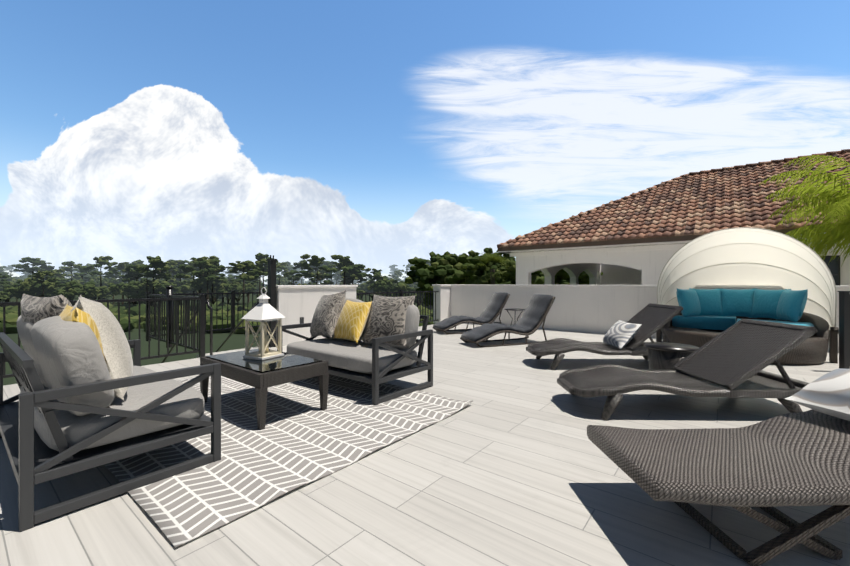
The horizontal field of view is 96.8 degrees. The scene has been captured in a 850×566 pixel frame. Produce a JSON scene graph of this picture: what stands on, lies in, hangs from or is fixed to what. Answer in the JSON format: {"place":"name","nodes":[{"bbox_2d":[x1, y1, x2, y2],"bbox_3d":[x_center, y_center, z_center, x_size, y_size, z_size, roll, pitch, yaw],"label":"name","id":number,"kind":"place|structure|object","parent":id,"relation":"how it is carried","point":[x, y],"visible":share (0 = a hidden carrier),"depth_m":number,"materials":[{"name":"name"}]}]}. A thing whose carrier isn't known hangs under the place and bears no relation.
{"place":"outdoors","nodes":[
{"label":"outdoors","id":0,"kind":"place"},
{"bbox_2d":[166,286,172,347],"bbox_3d":[-4.418,0.582,6.528,0.116,1.060,0.116,0,0,38],"label":"fence post","id":1,"kind":"object","parent":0,"point":[169,290],"visible":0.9,"depth_m":6.49,"materials":[{"name":"black metal"}]},
{"bbox_2d":[0,284,421,385],"bbox_3d":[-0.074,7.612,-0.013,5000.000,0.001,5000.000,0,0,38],"label":"terrain","id":2,"kind":"structure","parent":0,"point":[234,341],"depth_m":48.30,"materials":[{"name":"green plant"}]},
{"bbox_2d":[0,273,9,284],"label":"pine tree","id":3,"kind":"object","parent":2,"relation":"on","point":[5,281],"visible":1,"depth_m":99.58,"materials":[{"name":"green plant"}]},
{"bbox_2d":[0,291,14,301],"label":"oak tree","id":4,"kind":"object","parent":2,"relation":"on","point":[5,295],"visible":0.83,"depth_m":88.56,"materials":[{"name":"plant"}]},
{"bbox_2d":[0,282,14,301],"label":"oak tree","id":5,"kind":"object","parent":2,"relation":"on","point":[2,285],"visible":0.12,"depth_m":116.99,"materials":[{"name":"green plant"}]},
{"bbox_2d":[0,274,19,301],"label":"oak tree","id":6,"kind":"object","parent":2,"relation":"on","point":[9,279],"visible":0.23,"depth_m":149.61,"materials":[{"name":"green plant"}]},
{"bbox_2d":[4,264,15,273],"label":"pine tree","id":7,"kind":"object","parent":2,"relation":"on","point":[10,267],"visible":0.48,"depth_m":331.69,"materials":[{"name":"green plant"}]},
{"bbox_2d":[3,283,57,296],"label":"oak tree","id":8,"kind":"object","parent":2,"relation":"on","point":[15,285],"visible":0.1,"depth_m":90.96,"materials":[{"name":"plant"}]},
{"bbox_2d":[11,257,51,276],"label":"pine tree","id":9,"kind":"object","parent":2,"relation":"on","point":[35,262],"visible":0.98,"depth_m":136.25,"materials":[{"name":"green plant"}]},
{"bbox_2d":[3,277,60,298],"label":"oak tree","id":10,"kind":"object","parent":2,"relation":"on","point":[28,287],"visible":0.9,"depth_m":88.39,"materials":[{"name":"plant"}]},
{"bbox_2d":[28,270,58,296],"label":"pine tree","id":11,"kind":"object","parent":2,"relation":"on","point":[37,275],"visible":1,"depth_m":86.84,"materials":[{"name":"green plant"}]},
{"bbox_2d":[34,265,54,276],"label":"pine tree","id":12,"kind":"object","parent":2,"relation":"on","point":[47,268],"visible":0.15,"depth_m":142.04,"materials":[{"name":"green plant"}]},
{"bbox_2d":[44,269,69,281],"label":"pine tree","id":13,"kind":"object","parent":2,"relation":"on","point":[56,272],"visible":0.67,"depth_m":119.31,"materials":[{"name":"green plant"}]},
{"bbox_2d":[38,276,80,283],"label":"oak tree","id":14,"kind":"object","parent":2,"relation":"on","point":[63,279],"visible":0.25,"depth_m":117.14,"materials":[{"name":"plant"}]},
{"bbox_2d":[59,266,72,276],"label":"pine tree","id":15,"kind":"object","parent":2,"relation":"on","point":[68,272],"visible":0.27,"depth_m":260.92,"materials":[{"name":"green plant"}]},
{"bbox_2d":[61,261,86,280],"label":"pine tree","id":16,"kind":"object","parent":2,"relation":"on","point":[69,264],"visible":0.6,"depth_m":142.35,"materials":[{"name":"green plant"}]},
{"bbox_2d":[52,283,98,304],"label":"oak tree","id":17,"kind":"object","parent":2,"relation":"on","point":[85,291],"visible":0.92,"depth_m":85.48,"materials":[{"name":"plant"}]},
{"bbox_2d":[69,276,95,283],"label":"oak tree","id":18,"kind":"object","parent":2,"relation":"on","point":[84,279],"visible":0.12,"depth_m":162.08,"materials":[{"name":"green plant"}]},
{"bbox_2d":[74,264,96,283],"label":"pine tree","id":19,"kind":"object","parent":2,"relation":"on","point":[82,271],"visible":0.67,"depth_m":130.18,"materials":[{"name":"green plant"}]},
{"bbox_2d":[60,280,110,299],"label":"oak tree","id":20,"kind":"object","parent":2,"relation":"on","point":[100,293],"visible":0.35,"depth_m":89.24,"materials":[{"name":"plant"}]},
{"bbox_2d":[78,279,104,286],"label":"oak tree","id":21,"kind":"object","parent":2,"relation":"on","point":[96,285],"visible":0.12,"depth_m":124.76,"materials":[{"name":"green plant"}]},
{"bbox_2d":[79,287,116,299],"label":"oak tree","id":22,"kind":"object","parent":2,"relation":"on","point":[107,295],"visible":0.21,"depth_m":100.84,"materials":[{"name":"green plant"}]},
{"bbox_2d":[81,256,120,286],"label":"pine tree","id":23,"kind":"object","parent":2,"relation":"on","point":[100,261],"visible":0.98,"depth_m":113.03,"materials":[{"name":"green plant"}]},
{"bbox_2d":[88,276,119,287],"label":"oak tree","id":24,"kind":"object","parent":2,"relation":"on","point":[106,281],"visible":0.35,"depth_m":129.67,"materials":[{"name":"green plant"}]},
{"bbox_2d":[102,267,122,303],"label":"pine tree","id":25,"kind":"object","parent":2,"relation":"on","point":[119,275],"visible":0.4,"depth_m":137.60,"materials":[{"name":"green plant"}]},
{"bbox_2d":[103,262,129,304],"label":"pine tree","id":26,"kind":"object","parent":2,"relation":"on","point":[121,266],"visible":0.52,"depth_m":125.90,"materials":[{"name":"green plant"}]},
{"bbox_2d":[108,280,149,304],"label":"oak tree","id":27,"kind":"object","parent":2,"relation":"on","point":[132,287],"visible":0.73,"depth_m":89.08,"materials":[{"name":"green plant"}]},
{"bbox_2d":[121,264,148,303],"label":"pine tree","id":28,"kind":"object","parent":2,"relation":"on","point":[132,274],"visible":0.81,"depth_m":95.08,"materials":[{"name":"green plant"}]},
{"bbox_2d":[123,259,150,303],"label":"pine tree","id":29,"kind":"object","parent":2,"relation":"on","point":[138,262],"visible":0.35,"depth_m":136.11,"materials":[{"name":"green plant"}]},
{"bbox_2d":[128,287,165,303],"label":"oak tree","id":30,"kind":"object","parent":2,"relation":"on","point":[141,294],"visible":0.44,"depth_m":84.54,"materials":[{"name":"green plant"}]},
{"bbox_2d":[135,264,160,291],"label":"pine tree","id":31,"kind":"object","parent":2,"relation":"on","point":[144,269],"visible":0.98,"depth_m":82.51,"materials":[{"name":"green plant"}]},
{"bbox_2d":[146,256,175,293],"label":"pine tree","id":32,"kind":"object","parent":2,"relation":"on","point":[156,262],"visible":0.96,"depth_m":84.61,"materials":[{"name":"green plant"}]},
{"bbox_2d":[149,261,182,280],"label":"pine tree","id":33,"kind":"object","parent":2,"relation":"on","point":[171,264],"visible":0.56,"depth_m":108.54,"materials":[{"name":"green plant"}]},
{"bbox_2d":[150,281,190,295],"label":"oak tree","id":34,"kind":"object","parent":2,"relation":"on","point":[164,284],"visible":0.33,"depth_m":96.02,"materials":[{"name":"green plant"}]},
{"bbox_2d":[161,278,183,291],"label":"oak tree","id":35,"kind":"object","parent":2,"relation":"on","point":[174,280],"visible":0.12,"depth_m":111.96,"materials":[{"name":"green plant"}]},
{"bbox_2d":[167,259,190,304],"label":"pine tree","id":36,"kind":"object","parent":2,"relation":"on","point":[179,262],"visible":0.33,"depth_m":129.48,"materials":[{"name":"green plant"}]},
{"bbox_2d":[173,260,198,296],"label":"pine tree","id":37,"kind":"object","parent":2,"relation":"on","point":[190,263],"visible":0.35,"depth_m":110.84,"materials":[{"name":"green plant"}]},
{"bbox_2d":[175,256,218,292],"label":"pine tree","id":38,"kind":"object","parent":2,"relation":"on","point":[185,269],"visible":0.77,"depth_m":87.19,"materials":[{"name":"green plant"}]},
{"bbox_2d":[179,280,215,298],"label":"oak tree","id":39,"kind":"object","parent":2,"relation":"on","point":[187,284],"visible":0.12,"depth_m":101.00,"materials":[{"name":"green plant"}]},
{"bbox_2d":[191,259,225,298],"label":"pine tree","id":40,"kind":"object","parent":2,"relation":"on","point":[210,267],"visible":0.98,"depth_m":85.55,"materials":[{"name":"green plant"}]},
{"bbox_2d":[190,277,231,303],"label":"oak tree","id":41,"kind":"object","parent":2,"relation":"on","point":[197,284],"visible":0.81,"depth_m":88.76,"materials":[{"name":"green plant"}]},
{"bbox_2d":[196,258,225,303],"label":"pine tree","id":42,"kind":"object","parent":2,"relation":"on","point":[221,268],"visible":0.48,"depth_m":89.56,"materials":[{"name":"green plant"}]},
{"bbox_2d":[0,300,434,333],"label":"scrub bushes","id":43,"kind":"object","parent":2,"relation":"on","point":[11,315],"visible":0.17,"depth_m":67.86,"materials":[{"name":"green plant"}]},
{"bbox_2d":[220,278,257,300],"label":"oak tree","id":44,"kind":"object","parent":2,"relation":"on","point":[236,285],"visible":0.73,"depth_m":95.80,"materials":[{"name":"green plant"}]},
{"bbox_2d":[226,260,262,310],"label":"pine tree","id":45,"kind":"object","parent":2,"relation":"on","point":[243,266],"visible":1,"depth_m":80.38,"materials":[{"name":"green plant"}]},
{"bbox_2d":[227,275,261,302],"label":"oak tree","id":46,"kind":"object","parent":2,"relation":"on","point":[229,278],"visible":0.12,"depth_m":133.35,"materials":[{"name":"green plant"}]},
{"bbox_2d":[239,259,267,295],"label":"pine tree","id":47,"kind":"object","parent":2,"relation":"on","point":[259,266],"visible":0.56,"depth_m":85.06,"materials":[{"name":"green plant"}]},
{"bbox_2d":[252,283,267,294],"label":"oak tree","id":48,"kind":"object","parent":2,"relation":"on","point":[257,288],"visible":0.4,"depth_m":123.96,"materials":[{"name":"green plant"}]},
{"bbox_2d":[245,253,280,293],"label":"pine tree","id":49,"kind":"object","parent":2,"relation":"on","point":[259,256],"visible":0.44,"depth_m":101.58,"materials":[{"name":"green plant"}]},
{"bbox_2d":[276,278,290,284],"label":"oak tree","id":50,"kind":"object","parent":2,"relation":"on","point":[282,282],"visible":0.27,"depth_m":140.70,"materials":[{"name":"green plant"}]},
{"bbox_2d":[276,262,292,284],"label":"pine tree","id":51,"kind":"object","parent":2,"relation":"on","point":[282,267],"visible":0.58,"depth_m":129.04,"materials":[{"name":"green plant"}]},
{"bbox_2d":[285,261,296,275],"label":"pine tree","id":52,"kind":"object","parent":2,"relation":"on","point":[288,266],"visible":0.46,"depth_m":195.81,"materials":[{"name":"green plant"}]},
{"bbox_2d":[283,270,301,284],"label":"pine tree","id":53,"kind":"object","parent":2,"relation":"on","point":[291,272],"visible":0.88,"depth_m":97.89,"materials":[{"name":"green plant"}]},
{"bbox_2d":[291,259,315,283],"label":"pine tree","id":54,"kind":"object","parent":2,"relation":"on","point":[299,263],"visible":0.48,"depth_m":112.26,"materials":[{"name":"green plant"}]},
{"bbox_2d":[309,262,322,279],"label":"pine tree","id":55,"kind":"object","parent":2,"relation":"on","point":[317,269],"visible":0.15,"depth_m":152.97,"materials":[{"name":"green plant"}]},
{"bbox_2d":[295,254,337,284],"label":"pine tree","id":56,"kind":"object","parent":2,"relation":"on","point":[315,260],"visible":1,"depth_m":86.15,"materials":[{"name":"green plant"}]},
{"bbox_2d":[309,272,333,284],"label":"pine tree","id":57,"kind":"object","parent":2,"relation":"on","point":[313,280],"visible":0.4,"depth_m":92.20,"materials":[{"name":"green plant"}]},
{"bbox_2d":[314,265,333,284],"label":"pine tree","id":58,"kind":"object","parent":2,"relation":"on","point":[322,271],"visible":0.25,"depth_m":123.53,"materials":[{"name":"green plant"}]},
{"bbox_2d":[325,261,334,281],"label":"pine tree","id":59,"kind":"object","parent":2,"relation":"on","point":[331,263],"visible":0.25,"depth_m":149.90,"materials":[{"name":"green plant"}]},
{"bbox_2d":[326,277,339,284],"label":"oak tree","id":60,"kind":"object","parent":2,"relation":"on","point":[334,281],"visible":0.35,"depth_m":288.16,"materials":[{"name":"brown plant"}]},
{"bbox_2d":[333,270,342,280],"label":"pine tree","id":61,"kind":"object","parent":2,"relation":"on","point":[335,278],"visible":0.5,"depth_m":173.23,"materials":[{"name":"green plant"}]},
{"bbox_2d":[332,260,348,284],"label":"pine tree","id":62,"kind":"object","parent":2,"relation":"on","point":[337,267],"visible":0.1,"depth_m":106.18,"materials":[{"name":"green plant"}]},
{"bbox_2d":[341,276,355,284],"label":"pine tree","id":63,"kind":"object","parent":2,"relation":"on","point":[347,283],"visible":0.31,"depth_m":94.68,"materials":[{"name":"green plant"}]},
{"bbox_2d":[331,255,367,284],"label":"pine tree","id":64,"kind":"object","parent":2,"relation":"on","point":[345,263],"visible":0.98,"depth_m":88.81,"materials":[{"name":"green plant"}]},
{"bbox_2d":[343,264,366,284],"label":"pine tree","id":65,"kind":"object","parent":2,"relation":"on","point":[360,279],"visible":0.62,"depth_m":92.71,"materials":[{"name":"green plant"}]},
{"bbox_2d":[356,289,364,299],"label":"oak tree","id":66,"kind":"object","parent":2,"relation":"on","point":[360,295],"visible":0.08,"depth_m":87.16,"materials":[{"name":"green plant"}]},
{"bbox_2d":[356,280,374,300],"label":"oak tree","id":67,"kind":"object","parent":2,"relation":"on","point":[362,287],"visible":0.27,"depth_m":119.80,"materials":[{"name":"green plant"}]},
{"bbox_2d":[366,268,387,285],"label":"pine tree","id":68,"kind":"object","parent":2,"relation":"on","point":[369,276],"visible":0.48,"depth_m":95.27,"materials":[{"name":"green plant"}]},
{"bbox_2d":[371,272,386,285],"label":"pine tree","id":69,"kind":"object","parent":2,"relation":"on","point":[376,276],"visible":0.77,"depth_m":88.89,"materials":[{"name":"green plant"}]},
{"bbox_2d":[367,278,410,296],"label":"oak tree","id":70,"kind":"object","parent":2,"relation":"on","point":[388,286],"visible":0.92,"depth_m":85.14,"materials":[{"name":"green plant"}]},
{"bbox_2d":[389,264,401,275],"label":"pine tree","id":71,"kind":"object","parent":2,"relation":"on","point":[392,267],"visible":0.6,"depth_m":345.88,"materials":[{"name":"green plant"}]},
{"bbox_2d":[388,269,404,279],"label":"pine tree","id":72,"kind":"object","parent":2,"relation":"on","point":[398,273],"visible":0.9,"depth_m":174.20,"materials":[{"name":"green plant"}]},
{"bbox_2d":[403,263,412,273],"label":"pine tree","id":73,"kind":"object","parent":2,"relation":"on","point":[408,266],"visible":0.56,"depth_m":231.93,"materials":[{"name":"green plant"}]},
{"bbox_2d":[409,287,424,304],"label":"oak tree","id":74,"kind":"object","parent":2,"relation":"on","point":[413,289],"visible":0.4,"depth_m":92.48,"materials":[{"name":"green plant"}]},
{"bbox_2d":[404,253,502,305],"bbox_3d":[3.376,2.554,33.962,10.300,10.152,10.149,0,0,9],"label":"oak tree","id":75,"kind":"object","parent":2,"relation":"on","point":[441,270],"visible":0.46,"depth_m":31.23,"materials":[{"name":"green plant"}]},
{"bbox_2d":[429,248,515,273],"bbox_3d":[4.950,1.878,42.422,9.306,11.501,12.471,0,0,4],"label":"oak tree","id":76,"kind":"object","parent":2,"relation":"on","point":[436,257],"visible":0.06,"depth_m":40.05,"materials":[{"name":"green plant"}]},
{"bbox_2d":[459,261,489,284],"bbox_3d":[4.028,2.772,30.907,3.679,9.692,3.411,0,0,7],"label":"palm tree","id":77,"kind":"object","parent":2,"relation":"on","point":[466,265],"visible":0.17,"depth_m":30.65,"materials":[{"name":"green plant"}]},
{"bbox_2d":[474,250,510,284],"bbox_3d":[4.995,2.536,27.896,3.739,10.165,3.275,0,0,36],"label":"palm tree","id":78,"kind":"object","parent":2,"relation":"on","point":[493,259],"visible":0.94,"depth_m":27.41,"materials":[{"name":"green plant"}]},
{"bbox_2d":[500,259,581,282],"bbox_3d":[11.023,2.651,33.538,8.824,9.957,10.009,0,0,15],"label":"oak tree","id":79,"kind":"object","parent":2,"relation":"on","point":[557,277],"depth_m":32.95,"materials":[{"name":"green plant"}]},
{"bbox_2d":[501,259,602,284],"bbox_3d":[8.800,2.943,30.522,10.685,9.371,10.790,0,0,30],"label":"oak tree","id":80,"kind":"object","parent":2,"relation":"on","point":[538,277],"visible":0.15,"depth_m":27.35,"materials":[{"name":"green plant"}]},
{"bbox_2d":[498,228,849,285],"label":"house wall","id":81,"kind":"structure","parent":2,"relation":"on","point":[641,261],"depth_m":14.55,"materials":[{"name":"white paint"}]},
{"bbox_2d":[497,149,849,248],"bbox_3d":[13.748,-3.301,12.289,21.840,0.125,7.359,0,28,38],"label":"wing roof tiles","id":82,"kind":"object","parent":81,"relation":"on","point":[736,201],"visible":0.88,"depth_m":14.38,"materials":[{"name":"brown tile"}]},
{"bbox_2d":[759,155,849,263],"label":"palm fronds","id":83,"kind":"object","parent":2,"relation":"on","point":[836,208],"visible":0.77,"depth_m":8.83,"materials":[{"name":"green plant"}]},
{"bbox_3d":[1.756,4.512,-0.669,16.320,6.200,17.250,0,0,38],"label":"house wall","id":84,"kind":"object","parent":2,"relation":"on","visible":0},
{"bbox_2d":[0,323,849,565],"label":"terrace floor","id":85,"kind":"structure","parent":84,"relation":"on","point":[511,464],"depth_m":1.90,"materials":[{"name":"grey tile"}]},
{"bbox_2d":[0,294,205,377],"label":"railing","id":86,"kind":"object","parent":85,"relation":"on","point":[201,299],"visible":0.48,"depth_m":5.31,"materials":[{"name":"black metal"}]},
{"bbox_2d":[161,299,271,362],"bbox_3d":[-3.953,1.492,6.887,2.520,2.479,1.120,0,0,38],"label":"stair flight","id":87,"kind":"object","parent":85,"relation":"on","point":[211,333],"visible":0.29,"depth_m":6.13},
{"bbox_2d":[145,292,198,349],"bbox_3d":[-4.367,0.641,6.487,2.470,0.942,0.080,0,0,38],"label":"stair railing","id":88,"kind":"object","parent":87,"relation":"attached to","point":[153,319],"visible":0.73,"depth_m":6.45,"materials":[{"name":"black metal"}]},
{"bbox_2d":[158,291,267,335],"bbox_3d":[-4.301,0.641,8.491,0.080,0.942,3.220,0,0,38],"label":"stair railing","id":89,"kind":"object","parent":88,"relation":"attached to","point":[232,293],"visible":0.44,"depth_m":8.44,"materials":[{"name":"black metal"}]},
{"bbox_2d":[104,374,472,547],"bbox_3d":[-1.479,1.089,3.434,3.010,0.044,2.370,0,0,38],"label":"rug","id":90,"kind":"object","parent":85,"relation":"on","point":[301,438],"visible":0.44,"depth_m":2.53,"materials":[{"name":"grey fabric"}]},
{"bbox_2d":[0,293,220,531],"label":"loveseat","id":91,"kind":"object","parent":90,"relation":"on","point":[93,394],"visible":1,"depth_m":2.00,"materials":[{"name":"grey fabric"}]},
{"bbox_2d":[199,349,328,429],"bbox_3d":[-1.460,0.893,3.386,1.091,0.439,0.631,0,0,38],"label":"coffee table","id":92,"kind":"object","parent":90,"relation":"on","point":[261,376],"visible":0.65,"depth_m":3.12,"materials":[{"name":"wicker"}]},
{"bbox_2d":[241,287,285,359],"bbox_3d":[-1.464,0.353,3.429,0.265,0.631,0.265,0,0,26],"label":"white lantern","id":93,"kind":"object","parent":92,"relation":"on","point":[263,312],"visible":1,"depth_m":3.38,"materials":[{"name":"white wood"}]},
{"bbox_2d":[277,290,432,404],"bbox_3d":[-0.821,0.595,4.239,1.640,1.034,0.860,0,0,38],"label":"loveseat","id":94,"kind":"object","parent":90,"relation":"on","point":[384,329],"visible":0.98,"depth_m":3.95,"materials":[{"name":"grey fabric"}]},
{"bbox_2d":[300,317,499,323],"bbox_3d":[2.950,0.872,7.904,10.050,0.480,3.614,0,0,9],"label":"deck drain and outlet","id":95,"kind":"object","parent":85,"relation":"on","point":[301,320],"visible":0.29,"depth_m":6.98,"materials":[{"name":"black"}]},
{"bbox_2d":[433,292,509,333],"bbox_3d":[1.063,0.667,8.669,1.703,0.892,0.600,0,0,-22],"label":"wave lounger","id":96,"kind":"object","parent":85,"relation":"on","point":[493,308],"visible":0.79,"depth_m":8.61,"materials":[{"name":"grey wicker"}]},
{"bbox_2d":[460,294,555,346],"bbox_3d":[1.538,0.667,7.015,1.703,0.892,0.600,0,0,-22],"label":"wave lounger","id":97,"kind":"object","parent":85,"relation":"on","point":[532,318],"visible":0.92,"depth_m":6.95,"materials":[{"name":"grey wicker"}]},
{"bbox_2d":[505,308,524,325],"bbox_3d":[2.044,0.854,8.585,0.460,0.525,0.460,0,0,38],"label":"side table","id":98,"kind":"object","parent":85,"relation":"on","point":[514,309],"visible":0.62,"depth_m":8.50,"materials":[{"name":"black metal"}]},
{"bbox_2d":[276,284,849,351],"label":"parapet wall","id":99,"kind":"structure","parent":85,"relation":"on","point":[601,309],"depth_m":8.38,"materials":[{"name":"white paint"}]},
{"bbox_2d":[356,290,438,322],"bbox_3d":[-0.576,0.641,9.242,0.080,0.942,3.010,0,0,38],"label":"railing","id":100,"kind":"object","parent":99,"relation":"attached to","point":[401,292],"visible":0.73,"depth_m":9.81,"materials":[{"name":"black metal"}]},
{"bbox_2d":[526,303,682,369],"bbox_3d":[2.460,0.711,5.165,2.075,0.830,0.743,0,0,1],"label":"chaise lounge","id":101,"kind":"object","parent":85,"relation":"on","point":[634,333],"visible":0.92,"depth_m":4.96,"materials":[{"name":"grey wicker"}]},
{"bbox_2d":[644,342,698,369],"bbox_3d":[2.751,0.907,4.218,0.520,0.410,0.520,0,0,38],"label":"round side table","id":102,"kind":"object","parent":85,"relation":"on","point":[663,355],"visible":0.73,"depth_m":4.10,"materials":[{"name":"black plastic"}]},
{"bbox_2d":[557,319,817,420],"bbox_3d":[2.285,0.739,3.401,2.075,0.774,0.743,0,0,1],"label":"chaise lounge","id":103,"kind":"object","parent":85,"relation":"on","point":[734,360],"visible":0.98,"depth_m":3.26,"materials":[{"name":"grey wicker"}]},
{"bbox_2d":[587,368,849,565],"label":"chaise lounge","id":104,"kind":"object","parent":85,"relation":"on","point":[791,459],"visible":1,"depth_m":1.67,"materials":[{"name":"grey wicker"}]},
{"bbox_2d":[656,227,838,365],"bbox_3d":[5.113,0.130,6.210,2.182,1.965,2.377,0,0,38],"label":"canopy daybed","id":105,"kind":"object","parent":85,"relation":"on","point":[798,271],"visible":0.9,"depth_m":6.21,"materials":[{"name":"beige fabric"}]},
{"bbox_2d":[838,291,849,368],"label":"gate railing","id":106,"kind":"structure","parent":85,"relation":"on","point":[844,329],"depth_m":4.69,"materials":[{"name":"black metal"}]},
{"bbox_2d":[267,255,276,347],"bbox_3d":[-2.675,0.312,6.599,0.140,1.600,0.140,0,0,38],"label":"post","id":107,"kind":"object","parent":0,"point":[272,283],"visible":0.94,"depth_m":6.56,"materials":[{"name":"black metal"}]},
{"bbox_2d":[0,0,849,283],"label":"sky","id":108,"kind":"structure","parent":0,"point":[379,134],"materials":[{"name":"blue"}]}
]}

